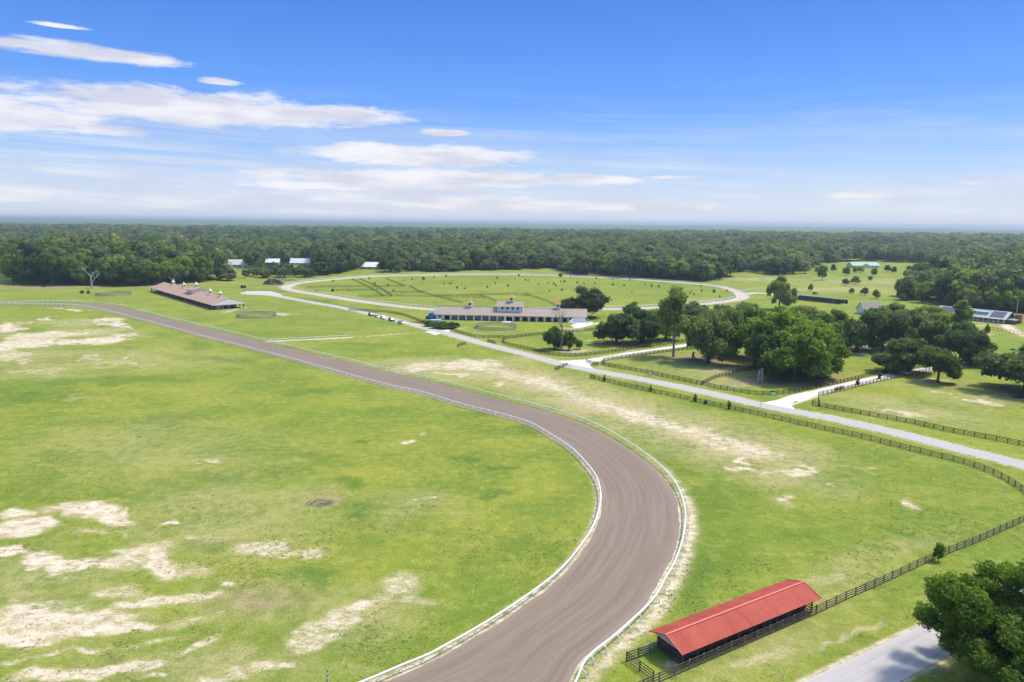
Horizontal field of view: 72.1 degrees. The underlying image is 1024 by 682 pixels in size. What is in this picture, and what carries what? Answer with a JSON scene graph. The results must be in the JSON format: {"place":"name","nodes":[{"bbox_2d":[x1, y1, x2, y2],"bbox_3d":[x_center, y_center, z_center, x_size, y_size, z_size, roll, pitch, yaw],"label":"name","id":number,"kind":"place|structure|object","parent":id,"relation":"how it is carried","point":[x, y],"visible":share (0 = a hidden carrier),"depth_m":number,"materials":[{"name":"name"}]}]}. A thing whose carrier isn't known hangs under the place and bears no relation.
{"place":"outdoors","nodes":[
{"label":"outdoors","id":0,"kind":"place"},
{"bbox_2d":[150,279,245,309],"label":"barn","id":1,"kind":"structure","parent":0,"point":[196,295],"depth_m":470.29,"materials":[{"name":"brown metal"}]},
{"bbox_2d":[228,259,250,267],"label":"farm building","id":2,"kind":"structure","parent":0,"point":[238,263],"depth_m":812.65,"materials":[{"name":"white metal"}]},
{"bbox_2d":[289,258,311,264],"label":"farm building","id":3,"kind":"structure","parent":0,"point":[296,261],"depth_m":871.08,"materials":[{"name":"white metal"}]},
{"bbox_2d":[0,302,679,681],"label":"racing track","id":4,"kind":"structure","parent":0,"point":[598,592],"depth_m":116.80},
{"bbox_2d":[434,292,586,322],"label":"long barn","id":5,"kind":"structure","parent":0,"point":[511,309],"depth_m":400.94,"materials":[{"name":"paint"}]},
{"bbox_2d":[0,245,1023,681],"bbox_3d":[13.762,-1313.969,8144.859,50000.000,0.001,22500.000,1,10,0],"label":"ground","id":6,"kind":"structure","parent":0,"point":[268,633],"depth_m":152.26,"materials":[{"name":"green plant"}]},
{"bbox_2d":[0,252,23,283],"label":"woodland tree","id":7,"kind":"object","parent":6,"relation":"on","point":[6,262],"visible":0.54,"depth_m":583.60,"materials":[{"name":"green plant"}]},
{"bbox_2d":[16,254,40,283],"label":"woodland tree","id":8,"kind":"object","parent":6,"relation":"on","point":[20,263],"visible":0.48,"depth_m":581.41,"materials":[{"name":"green plant"}]},
{"bbox_2d":[36,251,63,284],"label":"woodland tree","id":9,"kind":"object","parent":6,"relation":"on","point":[49,263],"visible":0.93,"depth_m":574.61,"materials":[{"name":"green plant"}]},
{"bbox_2d":[60,252,92,284],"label":"woodland tree","id":10,"kind":"object","parent":6,"relation":"on","point":[71,264],"visible":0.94,"depth_m":577.93,"materials":[{"name":"green plant"}]},
{"bbox_2d":[105,261,140,285],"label":"woodland tree","id":11,"kind":"object","parent":6,"relation":"on","point":[125,271],"visible":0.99,"depth_m":576.19,"materials":[{"name":"green plant"}]},
{"bbox_2d":[131,261,158,285],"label":"woodland tree","id":12,"kind":"object","parent":6,"relation":"on","point":[148,269],"visible":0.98,"depth_m":581.77,"materials":[{"name":"green plant"}]},
{"bbox_2d":[148,260,175,282],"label":"woodland tree","id":13,"kind":"object","parent":6,"relation":"on","point":[165,270],"visible":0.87,"depth_m":595.26,"materials":[{"name":"green plant"}]},
{"bbox_2d":[169,256,192,283],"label":"woodland tree","id":14,"kind":"object","parent":6,"relation":"on","point":[182,264],"visible":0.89,"depth_m":603.20,"materials":[{"name":"green plant"}]},
{"bbox_2d":[191,256,207,281],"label":"woodland tree","id":15,"kind":"object","parent":6,"relation":"on","point":[199,272],"visible":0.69,"depth_m":621.35,"materials":[{"name":"green plant"}]},
{"bbox_2d":[194,255,214,280],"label":"woodland tree","id":16,"kind":"object","parent":6,"relation":"on","point":[209,262],"visible":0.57,"depth_m":627.93,"materials":[{"name":"green plant"}]},
{"bbox_2d":[236,311,275,318],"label":"round pen","id":17,"kind":"object","parent":6,"relation":"on","point":[251,317],"visible":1,"depth_m":402.31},
{"bbox_2d":[241,291,281,295],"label":"road apron","id":18,"kind":"object","parent":6,"relation":"on","point":[270,293],"visible":1,"depth_m":534.41,"materials":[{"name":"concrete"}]},
{"bbox_2d":[8,303,601,681],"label":"running rail","id":19,"kind":"object","parent":6,"relation":"on","point":[467,632],"visible":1,"depth_m":134.37,"materials":[{"name":"white plastic"}]},
{"bbox_2d":[293,268,316,276],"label":"woodland tree","id":20,"kind":"object","parent":6,"relation":"on","point":[305,272],"visible":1,"depth_m":688.64,"materials":[{"name":"green plant"}]},
{"bbox_2d":[312,261,331,274],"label":"woodland tree","id":21,"kind":"object","parent":6,"relation":"on","point":[318,266],"visible":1,"depth_m":712.59,"materials":[{"name":"green plant"}]},
{"bbox_2d":[0,300,688,681],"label":"running rail","id":22,"kind":"object","parent":6,"relation":"on","point":[564,412],"visible":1,"depth_m":145.88,"materials":[{"name":"white plastic"}]},
{"bbox_2d":[421,259,437,271],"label":"woodland tree","id":23,"kind":"object","parent":6,"relation":"on","point":[430,264],"visible":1,"depth_m":782.14,"materials":[{"name":"green plant"}]},
{"bbox_2d":[475,321,516,330],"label":"round pen","id":24,"kind":"object","parent":6,"relation":"on","point":[499,329],"visible":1,"depth_m":370.99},
{"bbox_2d":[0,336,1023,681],"bbox_3d":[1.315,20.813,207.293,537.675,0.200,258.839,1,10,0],"label":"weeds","id":25,"kind":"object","parent":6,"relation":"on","point":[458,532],"visible":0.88,"depth_m":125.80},
{"bbox_2d":[0,217,1023,233],"bbox_3d":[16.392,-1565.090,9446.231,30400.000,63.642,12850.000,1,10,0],"label":"woods","id":26,"kind":"object","parent":6,"relation":"on","point":[177,222],"visible":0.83,"depth_m":7335.85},
{"bbox_2d":[0,222,1023,304],"bbox_3d":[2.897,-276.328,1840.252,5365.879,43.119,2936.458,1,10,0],"label":"distant woods","id":27,"kind":"object","parent":6,"relation":"on","point":[984,261],"visible":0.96,"depth_m":964.14,"materials":[{"name":"plant"}]},
{"bbox_2d":[292,274,735,307],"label":"running rail","id":28,"kind":"object","parent":6,"relation":"on","point":[494,274],"visible":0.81,"depth_m":574.92,"materials":[{"name":"white plastic"}]},
{"bbox_2d":[278,273,749,309],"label":"running rail","id":29,"kind":"object","parent":6,"relation":"on","point":[458,273],"visible":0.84,"depth_m":599.49,"materials":[{"name":"white plastic"}]},
{"bbox_2d":[528,256,544,268],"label":"woodland tree","id":30,"kind":"object","parent":6,"relation":"on","point":[537,261],"visible":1,"depth_m":850.05,"materials":[{"name":"green plant"}]},
{"bbox_2d":[542,325,564,348],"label":"oak tree","id":31,"kind":"object","parent":6,"relation":"on","point":[553,336],"visible":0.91,"depth_m":307.72,"materials":[{"name":"green plant"}]},
{"bbox_2d":[563,331,577,349],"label":"oak tree","id":32,"kind":"object","parent":6,"relation":"on","point":[570,340],"visible":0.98,"depth_m":307.62,"materials":[{"name":"green plant"}]},
{"bbox_2d":[570,252,582,273],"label":"woodland tree","id":33,"kind":"object","parent":6,"relation":"on","point":[576,259],"visible":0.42,"depth_m":761.20,"materials":[{"name":"green plant"}]},
{"bbox_2d":[561,358,600,367],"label":"gravel lane mouth","id":34,"kind":"object","parent":6,"relation":"on","point":[583,363],"visible":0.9,"depth_m":282.04},
{"bbox_2d":[577,255,594,275],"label":"woodland tree","id":35,"kind":"object","parent":6,"relation":"on","point":[583,264],"visible":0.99,"depth_m":746.93,"materials":[{"name":"green plant"}]},
{"bbox_2d":[563,285,611,313],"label":"oak tree","id":36,"kind":"object","parent":6,"relation":"on","point":[594,300],"visible":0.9,"depth_m":410.64,"materials":[{"name":"green plant"}]},
{"bbox_2d":[503,327,685,355],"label":"board fence","id":37,"kind":"object","parent":6,"relation":"on","point":[584,354],"visible":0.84,"depth_m":315.62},
{"bbox_2d":[593,255,607,275],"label":"woodland tree","id":38,"kind":"object","parent":6,"relation":"on","point":[600,263],"visible":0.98,"depth_m":745.49,"materials":[{"name":"green plant"}]},
{"bbox_2d":[592,312,641,343],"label":"live oak tree","id":39,"kind":"object","parent":6,"relation":"on","point":[615,327],"visible":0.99,"depth_m":320.88,"materials":[{"name":"green plant"}]},
{"bbox_2d":[614,254,633,277],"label":"woodland tree","id":40,"kind":"object","parent":6,"relation":"on","point":[623,261],"visible":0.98,"depth_m":721.18,"materials":[{"name":"green plant"}]},
{"bbox_2d":[621,301,644,315],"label":"oak tree","id":41,"kind":"object","parent":6,"relation":"on","point":[629,309],"visible":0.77,"depth_m":413.12,"materials":[{"name":"green plant"}]},
{"bbox_2d":[632,257,648,277],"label":"woodland tree","id":42,"kind":"object","parent":6,"relation":"on","point":[640,265],"visible":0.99,"depth_m":715.60,"materials":[{"name":"green plant"}]},
{"bbox_2d":[626,652,654,680],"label":"board fence","id":43,"kind":"object","parent":6,"relation":"on","point":[640,665],"visible":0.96,"depth_m":87.55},
{"bbox_2d":[600,344,685,359],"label":"gravel lane","id":44,"kind":"structure","parent":6,"relation":"on","point":[643,351],"depth_m":307.79,"materials":[{"name":"gravel"}]},
{"bbox_2d":[625,310,662,342],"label":"live oak tree","id":45,"kind":"object","parent":6,"relation":"on","point":[651,328],"visible":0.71,"depth_m":323.16,"materials":[{"name":"green plant"}]},
{"bbox_2d":[626,639,661,661],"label":"board fence","id":46,"kind":"object","parent":6,"relation":"on","point":[638,651],"visible":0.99,"depth_m":90.69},
{"bbox_2d":[648,259,663,278],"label":"woodland tree","id":47,"kind":"object","parent":6,"relation":"on","point":[652,264],"visible":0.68,"depth_m":711.76,"materials":[{"name":"green plant"}]},
{"bbox_2d":[655,261,671,278],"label":"woodland tree","id":48,"kind":"object","parent":6,"relation":"on","point":[665,266],"visible":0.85,"depth_m":705.35,"materials":[{"name":"green plant"}]},
{"bbox_2d":[648,308,680,338],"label":"live oak tree","id":49,"kind":"object","parent":6,"relation":"on","point":[656,312],"visible":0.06,"depth_m":335.23,"materials":[{"name":"green plant"}]},
{"bbox_2d":[657,285,688,356],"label":"oak tree","id":50,"kind":"object","parent":6,"relation":"on","point":[672,308],"visible":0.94,"depth_m":290.05,"materials":[{"name":"green plant"}]},
{"bbox_2d":[666,260,689,279],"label":"woodland tree","id":51,"kind":"object","parent":6,"relation":"on","point":[682,266],"visible":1,"depth_m":697.79,"materials":[{"name":"green plant"}]},
{"bbox_2d":[683,301,709,319],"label":"live oak tree","id":52,"kind":"object","parent":6,"relation":"on","point":[694,309],"visible":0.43,"depth_m":374.13,"materials":[{"name":"green plant"}]},
{"bbox_2d":[689,261,713,280],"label":"woodland tree","id":53,"kind":"object","parent":6,"relation":"on","point":[702,270],"visible":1,"depth_m":684.28,"materials":[{"name":"green plant"}]},
{"bbox_2d":[676,307,744,362],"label":"live oak tree","id":54,"kind":"object","parent":6,"relation":"on","point":[709,334],"visible":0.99,"depth_m":276.45,"materials":[{"name":"green plant"}]},
{"bbox_2d":[696,304,733,319],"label":"live oak tree","id":55,"kind":"object","parent":6,"relation":"on","point":[715,306],"visible":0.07,"depth_m":362.55,"materials":[{"name":"green plant"}]},
{"bbox_2d":[708,261,728,279],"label":"woodland tree","id":56,"kind":"object","parent":6,"relation":"on","point":[720,269],"visible":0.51,"depth_m":709.03,"materials":[{"name":"green plant"}]},
{"bbox_2d":[638,604,817,681],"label":"board fence","id":57,"kind":"object","parent":6,"relation":"on","point":[731,647],"visible":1,"depth_m":91.82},
{"bbox_2d":[724,254,741,276],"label":"woodland tree","id":58,"kind":"object","parent":6,"relation":"on","point":[734,262],"visible":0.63,"depth_m":749.64,"materials":[{"name":"green plant"}]},
{"bbox_2d":[649,579,821,666],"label":"run in shed","id":59,"kind":"object","parent":6,"relation":"on","point":[700,633],"visible":0.99,"depth_m":94.81,"materials":[{"name":"red metal"}]},
{"bbox_2d":[724,308,746,351],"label":"oak tree","id":60,"kind":"object","parent":6,"relation":"on","point":[735,342],"visible":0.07,"depth_m":293.12,"materials":[{"name":"green plant"}]},
{"bbox_2d":[732,316,767,367],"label":"oak tree","id":61,"kind":"object","parent":6,"relation":"on","point":[744,331],"visible":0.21,"depth_m":273.08,"materials":[{"name":"green plant"}]},
{"bbox_2d":[734,301,767,315],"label":"live oak tree","id":62,"kind":"object","parent":6,"relation":"on","point":[742,305],"visible":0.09,"depth_m":365.43,"materials":[{"name":"green plant"}]},
{"bbox_2d":[743,306,774,320],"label":"oak tree","id":63,"kind":"object","parent":6,"relation":"on","point":[755,312],"visible":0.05,"depth_m":293.30,"materials":[{"name":"green plant"}]},
{"bbox_2d":[759,350,781,381],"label":"oak tree","id":64,"kind":"object","parent":6,"relation":"on","point":[769,370],"visible":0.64,"depth_m":247.57,"materials":[{"name":"green plant"}]},
{"bbox_2d":[742,321,802,376],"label":"oak tree","id":65,"kind":"object","parent":6,"relation":"on","point":[759,342],"visible":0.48,"depth_m":257.63,"materials":[{"name":"green plant"}]},
{"bbox_2d":[766,260,782,274],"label":"woodland tree","id":66,"kind":"object","parent":6,"relation":"on","point":[773,264],"visible":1,"depth_m":787.83,"materials":[{"name":"green plant"}]},
{"bbox_2d":[747,307,808,362],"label":"oak tree","id":67,"kind":"object","parent":6,"relation":"on","point":[783,319],"visible":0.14,"depth_m":267.35,"materials":[{"name":"green plant"}]},
{"bbox_2d":[766,274,798,306],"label":"live oak tree","id":68,"kind":"object","parent":6,"relation":"on","point":[779,288],"visible":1,"depth_m":459.05,"materials":[{"name":"green plant"}]},
{"bbox_2d":[777,258,791,274],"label":"woodland tree","id":69,"kind":"object","parent":6,"relation":"on","point":[786,263],"visible":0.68,"depth_m":792.10,"materials":[{"name":"green plant"}]},
{"bbox_2d":[762,392,808,408],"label":"gravel lane mouth","id":70,"kind":"object","parent":6,"relation":"on","point":[787,401],"visible":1,"depth_m":224.15},
{"bbox_2d":[761,322,833,381],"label":"oak tree","id":71,"kind":"object","parent":6,"relation":"on","point":[804,348],"visible":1,"depth_m":244.48,"materials":[{"name":"green plant"}]},
{"bbox_2d":[602,347,998,394],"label":"board fence","id":72,"kind":"object","parent":6,"relation":"on","point":[726,387],"visible":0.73,"depth_m":253.74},
{"bbox_2d":[788,305,821,314],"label":"live oak tree","id":73,"kind":"object","parent":6,"relation":"on","point":[808,310],"visible":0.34,"depth_m":365.02,"materials":[{"name":"green plant"}]},
{"bbox_2d":[590,374,1023,612],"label":"board fence","id":74,"kind":"object","parent":6,"relation":"on","point":[880,439],"visible":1,"depth_m":155.29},
{"bbox_2d":[786,315,838,369],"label":"oak tree","id":75,"kind":"object","parent":6,"relation":"on","point":[821,328],"visible":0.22,"depth_m":256.20,"materials":[{"name":"green plant"}]},
{"bbox_2d":[792,295,847,303],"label":"building","id":76,"kind":"structure","parent":6,"relation":"on","point":[822,299],"depth_m":514.54,"materials":[{"name":"black metal"}]},
{"bbox_2d":[807,313,844,344],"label":"oak tree","id":77,"kind":"object","parent":6,"relation":"on","point":[839,331],"visible":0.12,"depth_m":276.32,"materials":[{"name":"green plant"}]},
{"bbox_2d":[813,335,852,378],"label":"oak tree","id":78,"kind":"object","parent":6,"relation":"on","point":[838,352],"visible":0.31,"depth_m":249.97,"materials":[{"name":"green plant"}]},
{"bbox_2d":[817,308,848,322],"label":"live oak tree","id":79,"kind":"object","parent":6,"relation":"on","point":[840,315],"visible":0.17,"depth_m":342.13,"materials":[{"name":"green plant"}]},
{"bbox_2d":[835,307,889,351],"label":"live oak tree","id":80,"kind":"object","parent":6,"relation":"on","point":[858,332],"visible":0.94,"depth_m":305.47,"materials":[{"name":"green plant"}]},
{"bbox_2d":[855,302,881,312],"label":"farm building","id":81,"kind":"structure","parent":6,"relation":"on","point":[861,307],"depth_m":446.43,"materials":[{"name":"grey metal"}]},
{"bbox_2d":[796,363,973,401],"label":"gravel lane","id":82,"kind":"structure","parent":6,"relation":"on","point":[813,393],"depth_m":249.37,"materials":[{"name":"white stone"}]},
{"bbox_2d":[865,309,912,350],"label":"live oak tree","id":83,"kind":"object","parent":6,"relation":"on","point":[899,321],"visible":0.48,"depth_m":308.83,"materials":[{"name":"green plant"}]},
{"bbox_2d":[878,302,909,311],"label":"live oak tree","id":84,"kind":"object","parent":6,"relation":"on","point":[894,306],"visible":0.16,"depth_m":385.33,"materials":[{"name":"green plant"}]},
{"bbox_2d":[818,363,978,395],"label":"board fence","id":85,"kind":"object","parent":6,"relation":"on","point":[865,382],"visible":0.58,"depth_m":252.34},
{"bbox_2d":[896,279,916,299],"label":"woodland tree","id":86,"kind":"object","parent":6,"relation":"on","point":[906,285],"visible":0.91,"depth_m":531.25,"materials":[{"name":"green plant"}]},
{"bbox_2d":[870,337,943,373],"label":"live oak tree","id":87,"kind":"object","parent":6,"relation":"on","point":[898,355],"visible":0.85,"depth_m":264.33,"materials":[{"name":"green plant"}]},
{"bbox_2d":[888,309,932,341],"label":"live oak tree","id":88,"kind":"object","parent":6,"relation":"on","point":[917,318],"visible":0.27,"depth_m":315.28,"materials":[{"name":"green plant"}]},
{"bbox_2d":[812,400,1023,445],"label":"board fence","id":89,"kind":"object","parent":6,"relation":"on","point":[866,413],"visible":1,"depth_m":196.73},
{"bbox_2d":[914,281,935,302],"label":"woodland tree","id":90,"kind":"object","parent":6,"relation":"on","point":[922,292],"visible":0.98,"depth_m":514.41,"materials":[{"name":"green plant"}]},
{"bbox_2d":[912,320,949,346],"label":"live oak tree","id":91,"kind":"object","parent":6,"relation":"on","point":[931,332],"visible":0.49,"depth_m":299.83,"materials":[{"name":"green plant"}]},
{"bbox_2d":[915,304,952,327],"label":"live oak tree","id":92,"kind":"object","parent":6,"relation":"on","point":[932,312],"visible":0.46,"depth_m":365.22,"materials":[{"name":"green plant"}]},
{"bbox_2d":[933,542,946,560],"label":"shrub","id":93,"kind":"object","parent":6,"relation":"on","point":[939,550],"visible":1,"depth_m":116.78,"materials":[{"name":"green plant"}]},
{"bbox_2d":[919,346,964,381],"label":"oak tree","id":94,"kind":"object","parent":6,"relation":"on","point":[946,360],"visible":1,"depth_m":248.51,"materials":[{"name":"green plant"}]},
{"bbox_2d":[943,291,962,304],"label":"woodland tree","id":95,"kind":"object","parent":6,"relation":"on","point":[948,299],"visible":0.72,"depth_m":494.40,"materials":[{"name":"green plant"}]},
{"bbox_2d":[937,319,987,354],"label":"live oak tree","id":96,"kind":"object","parent":6,"relation":"on","point":[956,337],"visible":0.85,"depth_m":286.05,"materials":[{"name":"green plant"}]},
{"bbox_2d":[951,299,974,322],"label":"pine tree","id":97,"kind":"object","parent":6,"relation":"on","point":[960,313],"visible":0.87,"depth_m":335.69,"materials":[{"name":"green plant"}]},
{"bbox_2d":[911,558,1023,681],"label":"oak tree","id":98,"kind":"object","parent":6,"relation":"on","point":[982,612],"visible":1,"depth_m":82.67,"materials":[{"name":"green plant"}]},
{"bbox_2d":[955,284,989,306],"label":"woodland tree","id":99,"kind":"object","parent":6,"relation":"on","point":[972,296],"visible":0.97,"depth_m":477.36,"materials":[{"name":"green plant"}]},
{"bbox_2d":[958,333,998,365],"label":"oak tree","id":100,"kind":"object","parent":6,"relation":"on","point":[972,350],"visible":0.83,"depth_m":279.78,"materials":[{"name":"green plant"}]},
{"bbox_2d":[984,289,1007,309],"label":"woodland tree","id":101,"kind":"object","parent":6,"relation":"on","point":[995,297],"visible":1,"depth_m":469.34,"materials":[{"name":"green plant"}]},
{"bbox_2d":[971,344,1023,391],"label":"live oak tree","id":102,"kind":"object","parent":6,"relation":"on","point":[1008,366],"visible":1,"depth_m":236.15,"materials":[{"name":"green plant"}]},
{"bbox_2d":[999,287,1023,311],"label":"woodland tree","id":103,"kind":"object","parent":6,"relation":"on","point":[1009,297],"visible":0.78,"depth_m":464.87,"materials":[{"name":"green plant"}]},
{"bbox_2d":[0,0,1023,228],"label":"sky","id":104,"kind":"structure","parent":0,"point":[820,113],"materials":[{"name":"blue"}]},
{"bbox_2d":[281,274,748,309],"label":"training track","id":105,"kind":"structure","parent":0,"point":[289,287],"depth_m":556.53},
{"bbox_2d":[275,295,1023,468],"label":"road","id":106,"kind":"structure","parent":0,"point":[967,450],"depth_m":221.29,"materials":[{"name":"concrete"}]},
{"bbox_2d":[847,262,879,267],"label":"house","id":107,"kind":"structure","parent":0,"point":[866,264],"depth_m":942.00,"materials":[{"name":"green metal"}]},
{"bbox_2d":[804,588,1023,681],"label":"road","id":108,"kind":"structure","parent":0,"point":[906,655],"depth_m":90.35,"materials":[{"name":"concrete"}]},
{"bbox_2d":[939,305,1022,324],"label":"solar house","id":109,"kind":"structure","parent":0,"point":[1003,317],"depth_m":413.58,"materials":[{"name":"grey glass"}]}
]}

